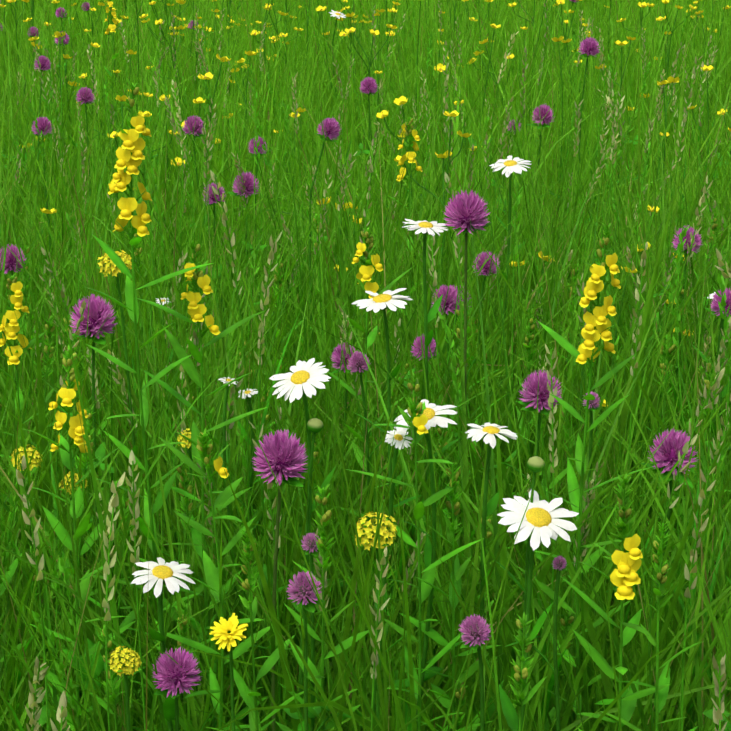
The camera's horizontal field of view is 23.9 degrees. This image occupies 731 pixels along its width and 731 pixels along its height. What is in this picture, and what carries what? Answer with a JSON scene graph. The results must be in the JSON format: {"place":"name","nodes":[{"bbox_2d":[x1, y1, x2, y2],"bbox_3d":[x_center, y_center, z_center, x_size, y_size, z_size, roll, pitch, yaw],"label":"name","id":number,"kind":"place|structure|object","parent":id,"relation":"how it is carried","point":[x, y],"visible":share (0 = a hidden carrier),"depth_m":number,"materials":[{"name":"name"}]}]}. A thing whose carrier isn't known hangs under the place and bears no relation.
{"place":"outdoors","nodes":[
{"label":"outdoors","id":0,"kind":"place"},
{"bbox_2d":[0,0,730,352],"bbox_3d":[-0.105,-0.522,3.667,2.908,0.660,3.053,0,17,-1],"label":"grass","id":1,"kind":"structure","parent":0,"point":[284,70],"depth_m":3.41,"materials":[{"name":"green plant"}]},
{"label":"ground","id":2,"kind":"structure","parent":0,"visible":0},
{"bbox_2d":[0,244,45,534],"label":"clover flower","id":3,"kind":"object","parent":2,"relation":"on","point":[11,261],"visible":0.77,"depth_m":1.63,"materials":[{"name":"purple plant"}]},
{"bbox_2d":[2,455,48,730],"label":"grass seed head","id":4,"kind":"object","parent":2,"relation":"on","point":[26,503],"visible":1,"depth_m":0.98,"materials":[{"name":"green plant"}]},
{"bbox_2d":[0,274,53,658],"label":"toadflax flower","id":5,"kind":"object","parent":2,"relation":"on","point":[11,329],"visible":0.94,"depth_m":1.45,"materials":[{"name":"yellow plant"}]},
{"bbox_2d":[25,656,48,730],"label":"grass seed head","id":6,"kind":"object","parent":2,"relation":"on","point":[33,702],"visible":1,"depth_m":0.92,"materials":[{"name":"beige plant"}]},
{"bbox_2d":[9,445,71,594],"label":"yellow globe flower","id":7,"kind":"object","parent":2,"relation":"on","point":[35,463],"visible":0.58,"depth_m":1.40,"materials":[{"name":"yellow plant"}]},
{"bbox_2d":[31,117,60,269],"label":"clover flower","id":8,"kind":"object","parent":2,"relation":"on","point":[42,123],"visible":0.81,"depth_m":2.41,"materials":[{"name":"purple plant"}]},
{"bbox_2d":[50,691,69,730],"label":"grass seed head","id":9,"kind":"object","parent":2,"relation":"on","point":[61,714],"visible":1,"depth_m":0.90,"materials":[{"name":"beige plant"}]},
{"bbox_2d":[54,31,73,148],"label":"clover flower","id":10,"kind":"object","parent":2,"relation":"on","point":[66,40],"visible":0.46,"depth_m":3.54,"materials":[{"name":"purple plant"}]},
{"bbox_2d":[59,471,86,601],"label":"yellow globe flower","id":11,"kind":"object","parent":2,"relation":"on","point":[68,476],"visible":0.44,"depth_m":1.46,"materials":[{"name":"yellow plant"}]},
{"bbox_2d":[21,344,136,730],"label":"toadflax flower","id":12,"kind":"object","parent":2,"relation":"on","point":[66,392],"visible":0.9,"depth_m":1.12,"materials":[{"name":"green plant"}]},
{"bbox_2d":[76,86,107,208],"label":"clover flower","id":13,"kind":"object","parent":2,"relation":"on","point":[81,95],"visible":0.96,"depth_m":2.72,"materials":[{"name":"purple plant"}]},
{"bbox_2d":[70,294,116,567],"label":"clover flower","id":14,"kind":"object","parent":2,"relation":"on","point":[99,311],"visible":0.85,"depth_m":1.36,"materials":[{"name":"purple plant"}]},
{"bbox_2d":[101,472,124,730],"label":"grass seed head","id":15,"kind":"object","parent":2,"relation":"on","point":[114,502],"visible":1,"depth_m":0.97,"materials":[{"name":"green plant"}]},
{"bbox_2d":[96,250,149,682],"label":"yellow globe flower","id":16,"kind":"object","parent":2,"relation":"on","point":[113,269],"visible":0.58,"depth_m":1.42,"materials":[{"name":"yellow plant"}]},
{"bbox_2d":[108,646,141,730],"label":"yellow globe flower","id":17,"kind":"object","parent":2,"relation":"on","point":[121,664],"visible":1,"depth_m":0.99,"materials":[{"name":"yellow plant"}]},
{"bbox_2d":[84,79,214,729],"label":"toadflax flower","id":18,"kind":"object","parent":2,"relation":"on","point":[131,156],"visible":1,"depth_m":1.13,"materials":[{"name":"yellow plant"}]},
{"bbox_2d":[143,297,172,414],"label":"daisy","id":19,"kind":"object","parent":2,"relation":"on","point":[171,356],"visible":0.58,"depth_m":1.77,"materials":[{"name":"white plant"}]},
{"bbox_2d":[131,557,195,730],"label":"daisy","id":20,"kind":"object","parent":2,"relation":"on","point":[162,572],"visible":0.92,"depth_m":1.02,"materials":[{"name":"white plant"}]},
{"bbox_2d":[125,449,216,730],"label":"grass seed head","id":21,"kind":"object","parent":2,"relation":"on","point":[135,512],"visible":0.98,"depth_m":1.03,"materials":[{"name":"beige plant"}]},
{"bbox_2d":[152,646,201,730],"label":"clover flower","id":22,"kind":"object","parent":2,"relation":"on","point":[174,679],"visible":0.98,"depth_m":1.01,"materials":[{"name":"purple plant"}]},
{"bbox_2d":[177,428,204,716],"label":"yellow globe flower","id":23,"kind":"object","parent":2,"relation":"on","point":[188,445],"visible":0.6,"depth_m":1.27,"materials":[{"name":"green plant"}]},
{"bbox_2d":[182,116,212,249],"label":"clover flower","id":24,"kind":"object","parent":2,"relation":"on","point":[198,124],"visible":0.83,"depth_m":2.44,"materials":[{"name":"purple plant"}]},
{"bbox_2d":[137,240,269,730],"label":"toadflax flower","id":25,"kind":"object","parent":2,"relation":"on","point":[196,310],"visible":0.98,"depth_m":1.18,"materials":[{"name":"green plant"}]},
{"bbox_2d":[6,0,421,457],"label":"toadflax flowers","id":26,"kind":"object","parent":2,"relation":"on","point":[407,127],"visible":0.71,"depth_m":2.01,"materials":[{"name":"yellow plant"}]},
{"bbox_2d":[202,182,225,329],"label":"clover flower","id":27,"kind":"object","parent":2,"relation":"on","point":[212,201],"visible":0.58,"depth_m":1.97,"materials":[{"name":"purple plant"}]},
{"bbox_2d":[158,428,275,730],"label":"toadflax flower","id":28,"kind":"object","parent":2,"relation":"on","point":[204,447],"visible":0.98,"depth_m":1.05,"materials":[{"name":"green plant"}]},
{"bbox_2d":[207,377,247,728],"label":"daisy","id":29,"kind":"object","parent":2,"relation":"on","point":[224,455],"visible":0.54,"depth_m":1.35,"materials":[{"name":"green plant"}]},
{"bbox_2d":[209,613,247,730],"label":"yellow flower","id":30,"kind":"object","parent":2,"relation":"on","point":[229,632],"visible":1,"depth_m":1.00,"materials":[{"name":"yellow plant"}]},
{"bbox_2d":[203,418,281,730],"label":"grass seed head","id":31,"kind":"object","parent":2,"relation":"on","point":[269,485],"visible":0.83,"depth_m":1.09,"materials":[{"name":"green plant"}]},
{"bbox_2d":[228,389,265,673],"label":"daisy","id":32,"kind":"object","parent":2,"relation":"on","point":[248,393],"visible":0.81,"depth_m":1.38,"materials":[{"name":"green plant"}]},
{"bbox_2d":[227,170,266,353],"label":"clover flower","id":33,"kind":"object","parent":2,"relation":"on","point":[248,179],"visible":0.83,"depth_m":2.02,"materials":[{"name":"purple plant"}]},
{"bbox_2d":[210,170,299,639],"bbox_3d":[-0.085,0.163,1.409,0.023,0.669,0.109,7,18,23],"label":"grass seedhead","id":34,"kind":"object","parent":2,"relation":"on","point":[224,216],"visible":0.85,"depth_m":1.34,"materials":[{"name":"green plant"}]},
{"bbox_2d":[206,528,310,730],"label":"snapdragon plant","id":35,"kind":"object","parent":2,"relation":"on","point":[274,656],"visible":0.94,"depth_m":1.03,"materials":[{"name":"green plant"}]},
{"bbox_2d":[248,136,270,340],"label":"clover flower","id":36,"kind":"object","parent":2,"relation":"on","point":[251,146],"visible":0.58,"depth_m":2.29,"materials":[{"name":"purple plant"}]},
{"bbox_2d":[252,429,310,730],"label":"clover flower","id":37,"kind":"object","parent":2,"relation":"on","point":[284,455],"visible":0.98,"depth_m":1.05,"materials":[{"name":"purple plant"}]},
{"bbox_2d":[4,0,572,96],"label":"daisy flowers","id":38,"kind":"object","parent":2,"relation":"on","point":[338,15],"visible":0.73,"depth_m":4.00,"materials":[{"name":"white plant"}]},
{"bbox_2d":[254,230,335,713],"bbox_3d":[-0.053,0.199,1.348,0.020,0.636,0.092,9,19,26],"label":"grass seed head","id":39,"kind":"object","parent":2,"relation":"on","point":[266,290],"visible":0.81,"depth_m":1.24,"materials":[{"name":"green plant"}]},
{"bbox_2d":[269,358,335,713],"bbox_3d":[-0.040,0.276,1.190,0.042,0.581,0.050,6,18,18],"label":"daisy","id":40,"kind":"object","parent":2,"relation":"on","point":[303,377],"visible":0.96,"depth_m":1.10,"materials":[{"name":"white plant"}]},
{"bbox_2d":[284,533,324,730],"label":"clover flower","id":41,"kind":"object","parent":2,"relation":"on","point":[309,541],"visible":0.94,"depth_m":1.05,"materials":[{"name":"purple plant"}]},
{"bbox_2d":[286,571,350,730],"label":"clover flower","id":42,"kind":"object","parent":2,"relation":"on","point":[301,587],"visible":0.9,"depth_m":0.99,"materials":[{"name":"purple plant"}]},
{"bbox_2d":[275,483,368,730],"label":"snapdragon plant","id":43,"kind":"object","parent":2,"relation":"on","point":[324,518],"visible":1,"depth_m":1.03,"materials":[{"name":"green plant"}]},
{"bbox_2d":[291,72,358,278],"bbox_3d":[-0.068,-0.086,2.321,0.125,0.612,0.046,-4,17,-12],"label":"grass seed head","id":44,"kind":"object","parent":2,"relation":"on","point":[294,98],"visible":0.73,"depth_m":2.26,"materials":[{"name":"green plant"}]},
{"bbox_2d":[0,0,687,468],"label":"clover flowers","id":45,"kind":"object","parent":2,"relation":"on","point":[588,46],"visible":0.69,"depth_m":2.65,"materials":[{"name":"purple plant"}]},
{"bbox_2d":[331,342,379,503],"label":"clover flower","id":46,"kind":"object","parent":2,"relation":"on","point":[336,354],"visible":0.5,"depth_m":1.56,"materials":[{"name":"purple plant"}]},
{"bbox_2d":[0,0,725,361],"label":"buttercup flowers","id":47,"kind":"object","parent":2,"relation":"on","point":[342,32],"visible":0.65,"depth_m":3.52,"materials":[{"name":"yellow plant"}]},
{"bbox_2d":[0,213,729,730],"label":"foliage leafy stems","id":48,"kind":"object","parent":2,"relation":"on","point":[182,629],"visible":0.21,"depth_m":1.50,"materials":[{"name":"green plant"}]},
{"bbox_2d":[0,31,730,730],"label":"grass","id":49,"kind":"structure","parent":2,"relation":"on","point":[348,667],"depth_m":1.46,"materials":[{"name":"green plant"}]},
{"bbox_2d":[0,0,730,730],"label":"grass seedheads","id":50,"kind":"object","parent":2,"relation":"on","point":[62,568],"visible":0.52,"depth_m":1.76,"materials":[{"name":"green plant"}]},
{"bbox_2d":[1,0,730,532],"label":"buttercup flowers","id":51,"kind":"object","parent":2,"relation":"on","point":[437,68],"visible":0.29,"depth_m":3.41,"materials":[{"name":"yellow plant"}]},
{"bbox_2d":[2,133,730,730],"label":"foliage undergrowth","id":52,"kind":"object","parent":2,"relation":"on","point":[100,665],"visible":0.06,"depth_m":1.31,"materials":[{"name":"green plant"}]},
{"bbox_2d":[328,227,412,604],"bbox_3d":[0.005,0.184,1.444,0.069,0.609,0.061,-6,18,-18],"label":"toadflax flower","id":53,"kind":"object","parent":2,"relation":"on","point":[364,274],"visible":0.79,"depth_m":1.37,"materials":[{"name":"green plant"}]},
{"bbox_2d":[354,77,387,221],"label":"clover flower","id":54,"kind":"object","parent":2,"relation":"on","point":[368,85],"visible":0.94,"depth_m":2.86,"materials":[{"name":"purple plant"}]},
{"bbox_2d":[355,512,396,719],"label":"yellow globe flower","id":55,"kind":"object","parent":2,"relation":"on","point":[368,529],"visible":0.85,"depth_m":1.04,"materials":[{"name":"yellow plant"}]},
{"bbox_2d":[369,546,389,730],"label":"grass stalk","id":56,"kind":"object","parent":2,"relation":"on","point":[374,659],"visible":0.94,"depth_m":0.97,"materials":[{"name":"beige plant"}]},
{"bbox_2d":[347,351,411,640],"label":"clover flower","id":57,"kind":"object","parent":2,"relation":"on","point":[357,363],"visible":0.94,"depth_m":1.34,"materials":[{"name":"purple plant"}]},
{"bbox_2d":[352,288,412,719],"bbox_3d":[0.013,0.220,1.385,0.048,0.574,0.046,0,17,-1],"label":"daisy","id":58,"kind":"object","parent":2,"relation":"on","point":[384,301],"visible":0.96,"depth_m":1.31,"materials":[{"name":"white plant"}]},
{"bbox_2d":[349,428,419,719],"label":"daisy","id":59,"kind":"object","parent":2,"relation":"on","point":[398,440],"visible":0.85,"depth_m":1.08,"materials":[{"name":"green plant"}]},
{"bbox_2d":[345,371,483,730],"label":"toadflax flower","id":60,"kind":"object","parent":2,"relation":"on","point":[419,420],"visible":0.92,"depth_m":1.09,"materials":[{"name":"green plant"}]},
{"bbox_2d":[394,399,461,730],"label":"daisy","id":61,"kind":"object","parent":2,"relation":"on","point":[430,412],"visible":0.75,"depth_m":1.11,"materials":[{"name":"white plant"}]},
{"bbox_2d":[398,334,461,567],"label":"clover flower","id":62,"kind":"object","parent":2,"relation":"on","point":[418,348],"visible":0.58,"depth_m":1.55,"materials":[{"name":"purple plant"}]},
{"bbox_2d":[403,219,460,654],"bbox_3d":[0.052,0.177,1.465,0.047,0.609,0.043,10,20,30],"label":"daisy","id":63,"kind":"object","parent":2,"relation":"on","point":[424,227],"visible":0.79,"depth_m":1.40,"materials":[{"name":"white plant"}]},
{"bbox_2d":[414,284,461,549],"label":"clover flower","id":64,"kind":"object","parent":2,"relation":"on","point":[450,306],"visible":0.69,"depth_m":1.60,"materials":[{"name":"purple plant"}]},
{"bbox_2d":[442,40,451,283],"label":"grass stalk","id":65,"kind":"object","parent":2,"relation":"on","point":[444,99],"visible":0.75,"depth_m":2.15,"materials":[{"name":"green plant"}]},
{"bbox_2d":[399,460,500,730],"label":"toadflax flower","id":66,"kind":"object","parent":2,"relation":"on","point":[444,700],"visible":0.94,"depth_m":1.12,"materials":[{"name":"green plant"}]},
{"bbox_2d":[422,190,491,538],"bbox_3d":[0.078,0.163,1.465,0.066,0.636,0.048,-12,21,-35],"label":"clover flower","id":67,"kind":"object","parent":2,"relation":"on","point":[462,206],"visible":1,"depth_m":1.37,"materials":[{"name":"purple plant"}]},
{"bbox_2d":[459,614,490,730],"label":"clover flower","id":68,"kind":"object","parent":2,"relation":"on","point":[474,629],"visible":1,"depth_m":0.97,"materials":[{"name":"purple plant"}]},
{"bbox_2d":[472,251,509,446],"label":"clover flower","id":69,"kind":"object","parent":2,"relation":"on","point":[485,270],"visible":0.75,"depth_m":1.73,"materials":[{"name":"purple plant"}]},
{"bbox_2d":[466,422,516,726],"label":"daisy","id":70,"kind":"object","parent":2,"relation":"on","point":[490,433],"visible":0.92,"depth_m":1.15,"materials":[{"name":"white plant"}]},
{"bbox_2d":[479,31,518,244],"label":"grass stalk","id":71,"kind":"object","parent":2,"relation":"on","point":[505,57],"visible":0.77,"depth_m":2.34,"materials":[{"name":"green plant"}]},
{"bbox_2d":[489,155,530,391],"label":"daisy","id":72,"kind":"object","parent":2,"relation":"on","point":[511,165],"visible":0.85,"depth_m":1.87,"materials":[{"name":"white plant"}]},
{"bbox_2d":[482,369,561,674],"bbox_3d":[0.121,0.253,1.356,0.064,0.527,0.044,0,17,-1],"label":"clover flower","id":73,"kind":"object","parent":2,"relation":"on","point":[532,392],"visible":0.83,"depth_m":1.27,"materials":[{"name":"purple plant"}]},
{"bbox_2d":[507,612,546,730],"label":"toadflax flower","id":74,"kind":"object","parent":2,"relation":"on","point":[526,646],"visible":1,"depth_m":0.98,"materials":[{"name":"green plant"}]},
{"bbox_2d":[493,456,578,730],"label":"daisy","id":75,"kind":"object","parent":2,"relation":"on","point":[541,518],"visible":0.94,"depth_m":1.02,"materials":[{"name":"white plant"}]},
{"bbox_2d":[505,555,567,730],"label":"clover flower","id":76,"kind":"object","parent":2,"relation":"on","point":[559,563],"visible":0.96,"depth_m":1.04,"materials":[{"name":"green plant"}]},
{"bbox_2d":[527,103,559,230],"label":"clover flower","id":77,"kind":"object","parent":2,"relation":"on","point":[544,110],"visible":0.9,"depth_m":2.53,"materials":[{"name":"purple plant"}]},
{"bbox_2d":[541,344,566,721],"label":"grass stalk","id":78,"kind":"object","parent":2,"relation":"on","point":[554,464],"visible":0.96,"depth_m":1.18,"materials":[{"name":"green plant"}]},
{"bbox_2d":[516,222,652,730],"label":"toadflax flower","id":79,"kind":"object","parent":2,"relation":"on","point":[588,352],"visible":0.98,"depth_m":1.14,"materials":[{"name":"green plant"}]},
{"bbox_2d":[557,391,616,730],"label":"clover flower","id":80,"kind":"object","parent":2,"relation":"on","point":[593,405],"visible":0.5,"depth_m":1.29,"materials":[{"name":"green plant"}]},
{"bbox_2d":[559,473,669,730],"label":"toadflax flower","id":81,"kind":"object","parent":2,"relation":"on","point":[623,578],"visible":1,"depth_m":1.01,"materials":[{"name":"green plant"}]},
{"bbox_2d":[609,95,624,342],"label":"grass stalk","id":82,"kind":"object","parent":2,"relation":"on","point":[613,136],"visible":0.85,"depth_m":1.94,"materials":[{"name":"green plant"}]},
{"bbox_2d":[598,242,658,656],"bbox_3d":[0.200,0.206,1.353,0.011,0.619,0.103,12,21,34],"label":"grass stalk","id":83,"kind":"object","parent":2,"relation":"on","point":[642,264],"visible":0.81,"depth_m":1.29,"materials":[{"name":"green plant"}]},
{"bbox_2d":[605,428,698,722],"bbox_3d":[0.216,0.284,1.291,0.077,0.505,0.049,0,17,-1],"label":"clover flower","id":84,"kind":"object","parent":2,"relation":"on","point":[665,455],"visible":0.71,"depth_m":1.21,"materials":[{"name":"purple plant"}]},
{"bbox_2d":[600,521,705,730],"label":"toadflax flower","id":85,"kind":"object","parent":2,"relation":"on","point":[661,695],"visible":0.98,"depth_m":1.02,"materials":[{"name":"green plant"}]},
{"bbox_2d":[644,225,702,418],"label":"clover flower","id":86,"kind":"object","parent":2,"relation":"on","point":[698,242],"visible":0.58,"depth_m":1.72,"materials":[{"name":"purple plant"}]},
{"bbox_2d":[657,56,702,390],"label":"grass stalk","id":87,"kind":"object","parent":2,"relation":"on","point":[689,96],"visible":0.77,"depth_m":1.94,"materials":[{"name":"green plant"}]},
{"bbox_2d":[648,360,724,730],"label":"grass stalk","id":88,"kind":"object","parent":2,"relation":"on","point":[719,376],"visible":0.96,"depth_m":1.04,"materials":[{"name":"green plant"}]},
{"bbox_2d":[681,466,715,730],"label":"grass stalk","id":89,"kind":"object","parent":2,"relation":"on","point":[693,552],"visible":1,"depth_m":1.00,"materials":[{"name":"green plant"}]},
{"bbox_2d":[686,292,730,587],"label":"daisy","id":90,"kind":"object","parent":2,"relation":"on","point":[724,391],"visible":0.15,"depth_m":1.54,"materials":[{"name":"green plant"}]},
{"bbox_2d":[704,288,730,598],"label":"clover flower","id":91,"kind":"object","parent":2,"relation":"on","point":[714,302],"visible":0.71,"depth_m":1.49,"materials":[{"name":"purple plant"}]},
{"bbox_2d":[711,654,726,730],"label":"grass seed head","id":92,"kind":"object","parent":2,"relation":"on","point":[717,714],"visible":0.98,"depth_m":0.91,"materials":[{"name":"beige plant"}]},
{"bbox_2d":[715,248,730,280],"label":"grass seed head","id":93,"kind":"object","parent":2,"relation":"on","point":[726,274],"visible":1,"depth_m":1.16,"materials":[{"name":"beige plant"}]}
]}

